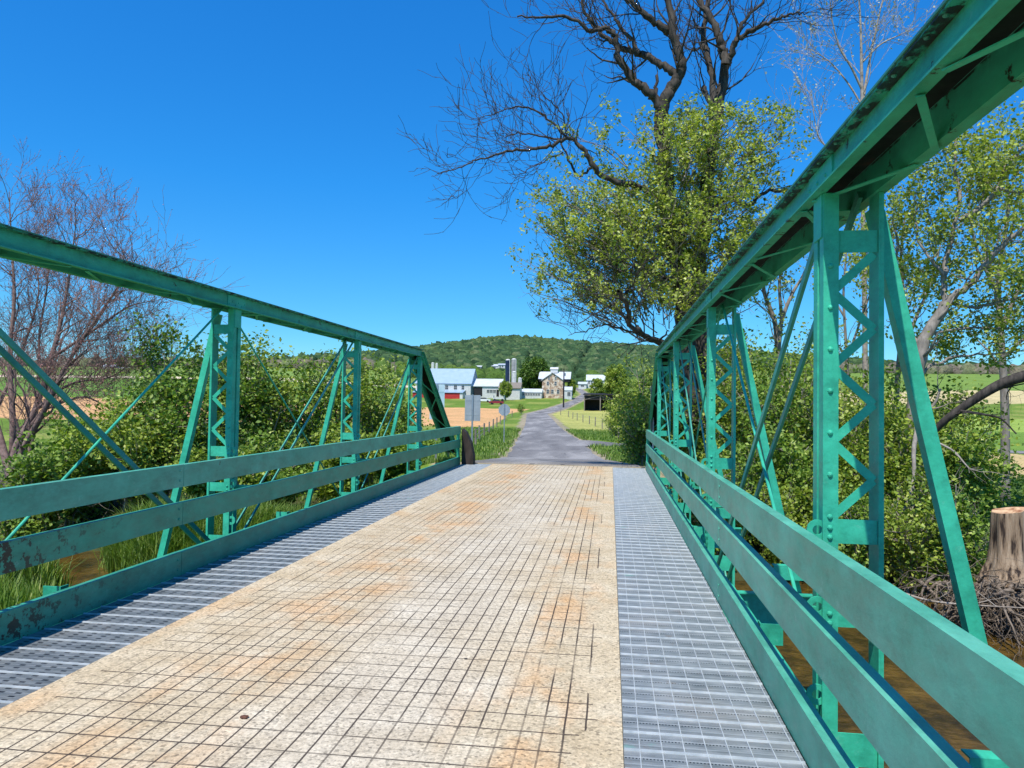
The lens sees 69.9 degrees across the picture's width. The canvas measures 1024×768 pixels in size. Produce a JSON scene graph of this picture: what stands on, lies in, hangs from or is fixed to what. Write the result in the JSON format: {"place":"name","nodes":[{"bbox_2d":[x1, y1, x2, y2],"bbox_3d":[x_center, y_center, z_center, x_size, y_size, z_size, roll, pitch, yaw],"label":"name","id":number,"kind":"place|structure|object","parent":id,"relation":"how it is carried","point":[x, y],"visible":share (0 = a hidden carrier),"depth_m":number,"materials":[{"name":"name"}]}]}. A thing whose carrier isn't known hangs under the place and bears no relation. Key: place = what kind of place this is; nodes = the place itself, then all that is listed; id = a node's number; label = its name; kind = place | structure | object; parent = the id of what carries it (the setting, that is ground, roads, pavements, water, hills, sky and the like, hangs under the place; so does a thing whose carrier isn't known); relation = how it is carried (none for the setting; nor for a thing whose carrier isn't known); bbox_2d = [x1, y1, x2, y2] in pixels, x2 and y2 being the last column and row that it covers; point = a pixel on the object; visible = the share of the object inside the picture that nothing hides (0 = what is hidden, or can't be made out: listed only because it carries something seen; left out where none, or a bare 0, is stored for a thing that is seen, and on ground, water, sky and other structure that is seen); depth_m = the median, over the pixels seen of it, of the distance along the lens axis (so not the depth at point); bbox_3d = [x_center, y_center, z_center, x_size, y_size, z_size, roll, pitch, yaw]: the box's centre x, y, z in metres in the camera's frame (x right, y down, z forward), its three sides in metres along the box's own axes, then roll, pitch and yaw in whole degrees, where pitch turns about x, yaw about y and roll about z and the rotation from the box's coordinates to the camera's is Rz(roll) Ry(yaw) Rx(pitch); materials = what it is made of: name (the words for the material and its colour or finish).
{"place":"outdoors","nodes":[
{"label":"outdoors","id":0,"kind":"place"},
{"bbox_2d":[0,366,1023,631],"bbox_3d":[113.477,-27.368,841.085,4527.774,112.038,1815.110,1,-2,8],"label":"ground","id":1,"kind":"structure","parent":0,"point":[516,418],"depth_m":166.82,"materials":[{"name":"green plant"}]},
{"bbox_2d":[0,437,96,540],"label":"leafy shrub","id":2,"kind":"object","parent":1,"relation":"on","point":[41,467],"visible":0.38,"depth_m":16.85,"materials":[{"name":"green plant"}]},
{"bbox_2d":[0,437,121,533],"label":"bramble thicket","id":3,"kind":"object","parent":1,"relation":"on","point":[1,480],"visible":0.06,"depth_m":18.75,"materials":[{"name":"green plant"}]},
{"bbox_2d":[8,403,146,526],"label":"leafy shrub","id":4,"kind":"object","parent":1,"relation":"on","point":[82,468],"visible":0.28,"depth_m":18.46,"materials":[{"name":"green plant"}]},
{"bbox_2d":[0,536,173,609],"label":"bank grass","id":5,"kind":"structure","parent":1,"relation":"on","point":[16,592],"depth_m":10.02,"materials":[{"name":"green plant"}]},
{"bbox_2d":[0,399,199,486],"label":"bramble thicket","id":6,"kind":"object","parent":1,"relation":"on","point":[29,448],"visible":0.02,"depth_m":22.97,"materials":[{"name":"green plant"}]},
{"bbox_2d":[46,379,191,511],"bbox_3d":[-10.081,1.595,18.483,3.718,3.568,3.137,1,-2,8],"label":"leafy shrub","id":7,"kind":"object","parent":1,"relation":"on","point":[131,444],"visible":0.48,"depth_m":18.25,"materials":[{"name":"green plant"}]},
{"bbox_2d":[0,138,249,476],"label":"bare tree","id":8,"kind":"object","parent":1,"relation":"on","point":[34,418],"visible":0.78,"depth_m":21.44,"materials":[{"name":"brown plant"}]},
{"bbox_2d":[3,494,311,586],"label":"bank grass","id":9,"kind":"structure","parent":1,"relation":"on","point":[132,548],"depth_m":14.40,"materials":[{"name":"green plant"}]},
{"bbox_2d":[112,308,241,503],"bbox_3d":[-9.120,0.671,20.023,3.176,5.456,3.994,2,-2,-28],"label":"leafy shrub","id":10,"kind":"object","parent":1,"relation":"on","point":[175,391],"visible":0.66,"depth_m":19.65,"materials":[{"name":"green plant"}]},
{"bbox_2d":[123,318,287,497],"bbox_3d":[-8.306,0.827,20.386,3.917,5.398,3.874,1,-2,8],"label":"leafy shrub","id":11,"kind":"object","parent":1,"relation":"on","point":[221,428],"visible":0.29,"depth_m":20.53,"materials":[{"name":"green plant"}]},
{"bbox_2d":[164,442,267,500],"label":"leafy shrub","id":12,"kind":"object","parent":1,"relation":"on","point":[198,490],"visible":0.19,"depth_m":17.02,"materials":[{"name":"green plant"}]},
{"bbox_2d":[207,324,326,469],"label":"leafy shrub","id":13,"kind":"object","parent":1,"relation":"on","point":[272,417],"visible":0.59,"depth_m":21.34,"materials":[{"name":"green plant"}]},
{"bbox_2d":[238,419,326,509],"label":"leafy shrub","id":14,"kind":"object","parent":1,"relation":"on","point":[285,472],"visible":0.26,"depth_m":18.20,"materials":[{"name":"green plant"}]},
{"bbox_2d":[253,340,393,492],"bbox_3d":[-5.666,1.059,22.433,3.916,4.869,3.595,1,-2,8],"label":"leafy shrub","id":15,"kind":"object","parent":1,"relation":"on","point":[318,412],"visible":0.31,"depth_m":22.28,"materials":[{"name":"green plant"}]},
{"bbox_2d":[298,410,386,502],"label":"leafy shrub","id":16,"kind":"object","parent":1,"relation":"on","point":[328,491],"visible":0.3,"depth_m":19.11,"materials":[{"name":"green plant"}]},
{"bbox_2d":[303,347,428,487],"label":"leafy shrub","id":17,"kind":"object","parent":1,"relation":"on","point":[371,422],"visible":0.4,"depth_m":23.33,"materials":[{"name":"green plant"}]},
{"bbox_2d":[361,419,437,481],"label":"leafy shrub","id":18,"kind":"object","parent":1,"relation":"on","point":[395,470],"visible":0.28,"depth_m":20.28,"materials":[{"name":"green plant"}]},
{"bbox_2d":[371,371,434,476],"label":"leafy shrub","id":19,"kind":"object","parent":1,"relation":"on","point":[405,408],"visible":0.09,"depth_m":26.06,"materials":[{"name":"green plant"}]},
{"bbox_2d":[429,384,444,459],"bbox_3d":[-2.399,1.476,23.267,0.478,2.969,0.052,1,-2,8],"label":"road sign","id":20,"kind":"object","parent":1,"relation":"on","point":[441,389],"visible":0.29,"depth_m":23.30,"materials":[{"name":"metal"}]},
{"bbox_2d":[413,369,476,398],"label":"bank barn","id":21,"kind":"structure","parent":1,"relation":"on","point":[458,383],"depth_m":256.01,"materials":[{"name":"white paint"}]},
{"bbox_2d":[413,392,459,398],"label":"red door","id":22,"kind":"structure","parent":21,"relation":"in","point":[447,395],"depth_m":250.79,"materials":[{"name":"red wood"}]},
{"bbox_2d":[465,395,480,441],"bbox_3d":[-1.490,1.804,27.375,0.590,2.820,0.052,1,-2,8],"label":"road sign","id":23,"kind":"object","parent":1,"relation":"on","point":[472,408],"visible":0.87,"depth_m":27.41,"materials":[{"name":"metal"}]},
{"bbox_2d":[295,454,672,501],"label":"verge grass","id":24,"kind":"structure","parent":1,"relation":"on","point":[477,457],"depth_m":21.62,"materials":[{"name":"green plant"}]},
{"bbox_2d":[472,379,503,397],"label":"dairy shed","id":25,"kind":"structure","parent":1,"relation":"on","point":[486,388],"depth_m":255.77,"materials":[{"name":"white paint"}]},
{"bbox_2d":[474,411,512,446],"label":"wire fence","id":26,"kind":"object","parent":1,"relation":"on","point":[476,438],"visible":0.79,"depth_m":58.69,"materials":[{"name":"grey wood"}]},
{"bbox_2d":[489,400,503,403],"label":"parked car","id":27,"kind":"object","parent":1,"relation":"on","point":[496,401],"visible":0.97,"depth_m":216.71,"materials":[{"name":"red metal"}]},
{"bbox_2d":[499,404,509,441],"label":"road sign","id":28,"kind":"object","parent":1,"relation":"on","point":[504,410],"visible":0.83,"depth_m":48.45,"materials":[{"name":"metal"}]},
{"bbox_2d":[498,380,512,399],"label":"maple tree","id":29,"kind":"object","parent":1,"relation":"on","point":[505,389],"visible":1,"depth_m":241.44,"materials":[{"name":"green plant"}]},
{"bbox_2d":[505,359,509,381],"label":"silo","id":30,"kind":"object","parent":1,"relation":"on","point":[507,369],"visible":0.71,"depth_m":264.02,"materials":[{"name":"blue metal"}]},
{"bbox_2d":[498,382,522,399],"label":"lean shed","id":31,"kind":"structure","parent":1,"relation":"on","point":[517,388],"depth_m":248.25,"materials":[{"name":"white paint"}]},
{"bbox_2d":[0,0,1023,767],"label":"truss bridge","id":32,"kind":"structure","parent":1,"relation":"on","point":[580,616],"depth_m":4.58,"materials":[{"name":"green paint"}]},
{"bbox_2d":[240,715,248,718],"bbox_3d":[-1.348,1.676,3.689,0.045,0.017,0.035,1,-2,8],"label":"clod","id":33,"kind":"object","parent":32,"relation":"on","point":[244,716],"visible":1,"depth_m":3.68,"materials":[{"name":"brown soil"}]},
{"bbox_2d":[462,429,474,464],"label":"timber block","id":34,"kind":"structure","parent":32,"relation":"attached to","point":[468,454],"depth_m":19.25,"materials":[{"name":"brown wood"}]},
{"bbox_2d":[0,354,1023,373],"bbox_3d":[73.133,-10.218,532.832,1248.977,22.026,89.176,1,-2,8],"label":"tree line","id":35,"kind":"object","parent":1,"relation":"on","point":[968,368],"visible":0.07,"depth_m":487.17,"materials":[{"name":"leaves"},{"name":"bark"}]},
{"bbox_2d":[511,358,516,381],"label":"silo","id":36,"kind":"object","parent":1,"relation":"on","point":[513,363],"visible":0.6,"depth_m":263.83,"materials":[{"name":"concrete"}]},
{"bbox_2d":[512,371,515,381],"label":"silo","id":37,"kind":"object","parent":1,"relation":"on","point":[513,376],"visible":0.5,"depth_m":256.72,"materials":[{"name":"white paint"}]},
{"bbox_2d":[517,403,525,413],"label":"roadside bush","id":38,"kind":"object","parent":1,"relation":"on","point":[521,407],"visible":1,"depth_m":150.81,"materials":[{"name":"green plant"}]},
{"bbox_2d":[522,389,542,398],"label":"white outbuilding","id":39,"kind":"structure","parent":1,"relation":"on","point":[531,393],"depth_m":259.51,"materials":[{"name":"paint"}]},
{"bbox_2d":[518,355,550,388],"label":"maple tree","id":40,"kind":"object","parent":1,"relation":"on","point":[528,375],"visible":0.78,"depth_m":273.90,"materials":[{"name":"green plant"}]},
{"bbox_2d":[538,367,571,397],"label":"stone farmhouse","id":41,"kind":"object","parent":1,"relation":"on","point":[552,383],"visible":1,"depth_m":262.67,"materials":[{"name":"beige stone"}]},
{"bbox_2d":[563,369,565,406],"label":"utility pole","id":42,"kind":"object","parent":1,"relation":"on","point":[564,373],"visible":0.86,"depth_m":204.81,"materials":[{"name":"grey wood"}]},
{"bbox_2d":[564,387,572,399],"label":"porch wing","id":43,"kind":"structure","parent":1,"relation":"on","point":[568,392],"depth_m":259.72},
{"bbox_2d":[334,356,808,387],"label":"valley trees","id":44,"kind":"object","parent":1,"relation":"on","point":[491,373],"visible":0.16,"depth_m":466.28,"materials":[{"name":"green plant"}]},
{"bbox_2d":[567,379,576,395],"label":"maple tree","id":45,"kind":"object","parent":1,"relation":"on","point":[572,383],"visible":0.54,"depth_m":266.97,"materials":[{"name":"green plant"}]},
{"bbox_2d":[412,426,747,463],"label":"roadside grass","id":46,"kind":"structure","parent":1,"relation":"on","point":[498,435],"depth_m":51.24,"materials":[{"name":"green plant"}]},
{"bbox_2d":[578,382,586,388],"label":"white garage","id":47,"kind":"structure","parent":1,"relation":"on","point":[582,385],"depth_m":393.73,"materials":[{"name":"paint"}]},
{"bbox_2d":[560,409,621,436],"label":"wire fence","id":48,"kind":"object","parent":1,"relation":"on","point":[589,419],"visible":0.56,"depth_m":102.31,"materials":[{"name":"grey wood"}]},
{"bbox_2d":[586,375,605,387],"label":"white farmhouse","id":49,"kind":"object","parent":1,"relation":"on","point":[589,378],"visible":0.38,"depth_m":399.05,"materials":[{"name":"paint"}]},
{"bbox_2d":[588,378,604,392],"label":"maple tree","id":50,"kind":"object","parent":1,"relation":"on","point":[597,384],"visible":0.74,"depth_m":212.66,"materials":[{"name":"green plant"}]},
{"bbox_2d":[185,334,1023,384],"bbox_3d":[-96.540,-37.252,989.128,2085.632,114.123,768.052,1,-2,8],"label":"hill forest","id":51,"kind":"object","parent":1,"relation":"on","point":[490,351],"visible":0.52,"depth_m":707.48,"materials":[{"name":"green plant"}]},
{"bbox_2d":[583,393,632,410],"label":"open shed","id":52,"kind":"structure","parent":1,"relation":"on","point":[594,401],"depth_m":187.62,"materials":[{"name":"grey wood"}]},
{"bbox_2d":[601,399,629,437],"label":"thin shrub","id":53,"kind":"object","parent":1,"relation":"on","point":[612,423],"visible":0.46,"depth_m":61.10,"materials":[{"name":"green plant"}]},
{"bbox_2d":[603,363,629,400],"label":"maple tree","id":54,"kind":"object","parent":1,"relation":"on","point":[610,385],"visible":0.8,"depth_m":186.46,"materials":[{"name":"green plant"}]},
{"bbox_2d":[601,349,672,460],"bbox_3d":[4.801,0.888,27.291,2.956,4.424,3.617,1,-2,8],"label":"young tree","id":55,"kind":"object","parent":1,"relation":"on","point":[631,399],"visible":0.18,"depth_m":26.85,"materials":[{"name":"green plant"}]},
{"bbox_2d":[397,0,878,423],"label":"half dead tree","id":56,"kind":"object","parent":1,"relation":"on","point":[688,277],"visible":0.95,"depth_m":19.83,"materials":[{"name":"green plant"}]},
{"bbox_2d":[612,393,668,465],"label":"verge shrub","id":57,"kind":"object","parent":1,"relation":"on","point":[636,437],"visible":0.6,"depth_m":21.96,"materials":[{"name":"green plant"}]},
{"bbox_2d":[650,386,653,465],"bbox_3d":[3.888,1.366,20.226,0.053,2.651,0.600,0,-2,20],"label":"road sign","id":58,"kind":"object","parent":1,"relation":"on","point":[652,426],"visible":0.35,"depth_m":20.19,"materials":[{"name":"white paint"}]},
{"bbox_2d":[611,359,725,461],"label":"bank bush","id":59,"kind":"object","parent":1,"relation":"on","point":[680,431],"visible":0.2,"depth_m":20.77,"materials":[{"name":"green plant"}]},
{"bbox_2d":[665,458,782,566],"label":"bank bush","id":60,"kind":"object","parent":1,"relation":"on","point":[738,479],"visible":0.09,"depth_m":15.32,"materials":[{"name":"green plant"}]},
{"bbox_2d":[679,317,810,483],"bbox_3d":[6.004,0.598,19.096,3.280,5.024,3.183,2,-2,-37],"label":"bank bush","id":61,"kind":"object","parent":1,"relation":"on","point":[725,418],"visible":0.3,"depth_m":18.78,"materials":[{"name":"green plant"}]},
{"bbox_2d":[747,468,812,580],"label":"bank bush","id":62,"kind":"object","parent":1,"relation":"on","point":[788,514],"visible":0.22,"depth_m":14.94,"materials":[{"name":"green plant"}]},
{"bbox_2d":[747,165,813,407],"bbox_3d":[7.602,-1.234,20.933,3.467,9.471,2.464,1,-2,8],"label":"forked tree","id":63,"kind":"object","parent":1,"relation":"on","point":[778,333],"visible":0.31,"depth_m":20.68,"materials":[{"name":"grey plant"}]},
{"bbox_2d":[716,416,848,555],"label":"bank bush","id":64,"kind":"object","parent":1,"relation":"on","point":[804,471],"visible":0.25,"depth_m":15.61,"materials":[{"name":"green plant"}]},
{"bbox_2d":[716,339,891,519],"bbox_3d":[6.584,1.139,17.534,3.791,4.898,3.450,1,-2,-15],"label":"bank bush","id":65,"kind":"object","parent":1,"relation":"on","point":[777,395],"visible":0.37,"depth_m":17.10,"materials":[{"name":"green plant"}]},
{"bbox_2d":[761,315,867,464],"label":"bank bush","id":66,"kind":"object","parent":1,"relation":"on","point":[794,355],"visible":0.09,"depth_m":18.95,"materials":[{"name":"green plant"}]},
{"bbox_2d":[765,350,911,503],"bbox_3d":[7.685,1.379,16.491,3.948,4.330,3.500,1,-2,8],"label":"bank bush","id":67,"kind":"object","parent":1,"relation":"on","point":[845,414],"visible":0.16,"depth_m":16.11,"materials":[{"name":"green plant"}]},
{"bbox_2d":[779,462,904,555],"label":"bank bush","id":68,"kind":"object","parent":1,"relation":"on","point":[808,501],"visible":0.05,"depth_m":15.15,"materials":[{"name":"green plant"}]},
{"bbox_2d":[796,482,899,575],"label":"bank bush","id":69,"kind":"object","parent":1,"relation":"on","point":[859,553],"visible":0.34,"depth_m":14.38,"materials":[{"name":"green plant"}]},
{"bbox_2d":[755,0,941,424],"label":"budding tree","id":70,"kind":"object","parent":1,"relation":"on","point":[862,84],"visible":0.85,"depth_m":25.95,"materials":[{"name":"plant"}]},
{"bbox_2d":[798,200,925,399],"bbox_3d":[8.949,-1.196,19.313,3.464,9.248,2.078,0,-2,35],"label":"sapling","id":71,"kind":"object","parent":1,"relation":"on","point":[845,319],"visible":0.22,"depth_m":19.06,"materials":[{"name":"green plant"}]},
{"bbox_2d":[797,475,1023,580],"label":"field grass","id":72,"kind":"structure","parent":1,"relation":"on","point":[1017,479],"depth_m":20.34,"materials":[{"name":"green plant"}]},
{"bbox_2d":[840,362,982,480],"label":"bank bush","id":73,"kind":"object","parent":1,"relation":"on","point":[892,383],"visible":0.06,"depth_m":17.95,"materials":[{"name":"green plant"}]},
{"bbox_2d":[851,460,988,598],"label":"bank bush","id":74,"kind":"object","parent":1,"relation":"on","point":[910,542],"visible":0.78,"depth_m":13.79,"materials":[{"name":"green plant"}]},
{"bbox_2d":[901,430,917,512],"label":"dead branch","id":75,"kind":"object","parent":74,"relation":"attached to","point":[913,448],"visible":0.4,"depth_m":14.48,"materials":[{"name":"grey wood"}]},
{"bbox_2d":[843,177,996,433],"bbox_3d":[11.124,-1.193,20.064,4.247,9.422,2.744,1,-2,8],"label":"leafy tree","id":76,"kind":"object","parent":1,"relation":"on","point":[908,279],"visible":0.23,"depth_m":19.87,"materials":[{"name":"green plant"}]},
{"bbox_2d":[838,370,1002,535],"bbox_3d":[8.413,1.621,15.825,3.242,3.842,3.114,1,-2,-23],"label":"bank bush","id":77,"kind":"object","parent":1,"relation":"on","point":[902,422],"visible":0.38,"depth_m":15.59,"materials":[{"name":"green plant"}]},
{"bbox_2d":[839,87,1023,450],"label":"leaning tree","id":78,"kind":"object","parent":1,"relation":"on","point":[985,179],"visible":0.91,"depth_m":16.58,"materials":[{"name":"green plant"}]},
{"bbox_2d":[936,371,1023,433],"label":"dead limb","id":79,"kind":"object","parent":78,"relation":"attached to","point":[1010,381],"visible":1,"depth_m":14.07,"materials":[{"name":"wood"}]},
{"bbox_2d":[860,370,1023,527],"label":"bank bush","id":80,"kind":"object","parent":1,"relation":"on","point":[967,423],"visible":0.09,"depth_m":16.75,"materials":[{"name":"green plant"}]},
{"bbox_2d":[912,451,993,598],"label":"bank bush","id":81,"kind":"object","parent":1,"relation":"on","point":[973,546],"visible":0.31,"depth_m":13.36,"materials":[{"name":"green plant"}]},
{"bbox_2d":[894,543,1023,661],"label":"root mass","id":82,"kind":"object","parent":1,"relation":"on","point":[1000,616],"visible":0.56,"depth_m":11.46,"materials":[{"name":"brown plant"}]},
{"bbox_2d":[907,562,1023,608],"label":"driftwood branch","id":83,"kind":"object","parent":82,"relation":"on","point":[924,599],"visible":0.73,"depth_m":11.22,"materials":[{"name":"wood"}]},
{"bbox_2d":[975,507,1023,588],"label":"tree stump","id":84,"kind":"object","parent":82,"relation":"on","point":[1006,537],"visible":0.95,"depth_m":11.83,"materials":[{"name":"brown wood"}]},
{"bbox_2d":[895,423,1023,542],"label":"bank bush","id":85,"kind":"object","parent":1,"relation":"on","point":[986,489],"visible":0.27,"depth_m":15.30,"materials":[{"name":"green plant"}]},
{"bbox_2d":[940,443,1012,481],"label":"bare branch","id":86,"kind":"object","parent":1,"relation":"on","point":[952,450],"visible":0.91,"depth_m":14.16,"materials":[{"name":"grey wood"}]},
{"bbox_2d":[931,101,1023,504],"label":"edge tree","id":87,"kind":"object","parent":1,"relation":"on","point":[1002,374],"visible":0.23,"depth_m":22.16,"materials":[{"name":"green plant"}]},
{"bbox_2d":[984,466,1023,518],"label":"ground cover","id":88,"kind":"object","parent":1,"relation":"on","point":[1019,498],"visible":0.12,"depth_m":21.60,"materials":[{"name":"green plant"}]},
{"bbox_2d":[0,528,1023,767],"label":"creek water","id":89,"kind":"structure","parent":0,"point":[952,731],"depth_m":9.94,"materials":[{"name":"brown liquid"}]},
{"bbox_2d":[0,0,1023,364],"label":"sky","id":90,"kind":"structure","parent":0,"point":[268,130],"materials":[{"name":"blue"}]},
{"bbox_2d":[475,386,639,466],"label":"road","id":91,"kind":"structure","parent":0,"point":[542,430],"depth_m":43.15,"materials":[{"name":"grey asphalt"}]},
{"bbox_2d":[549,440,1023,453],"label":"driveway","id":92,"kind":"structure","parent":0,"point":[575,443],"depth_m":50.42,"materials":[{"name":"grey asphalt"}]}
]}

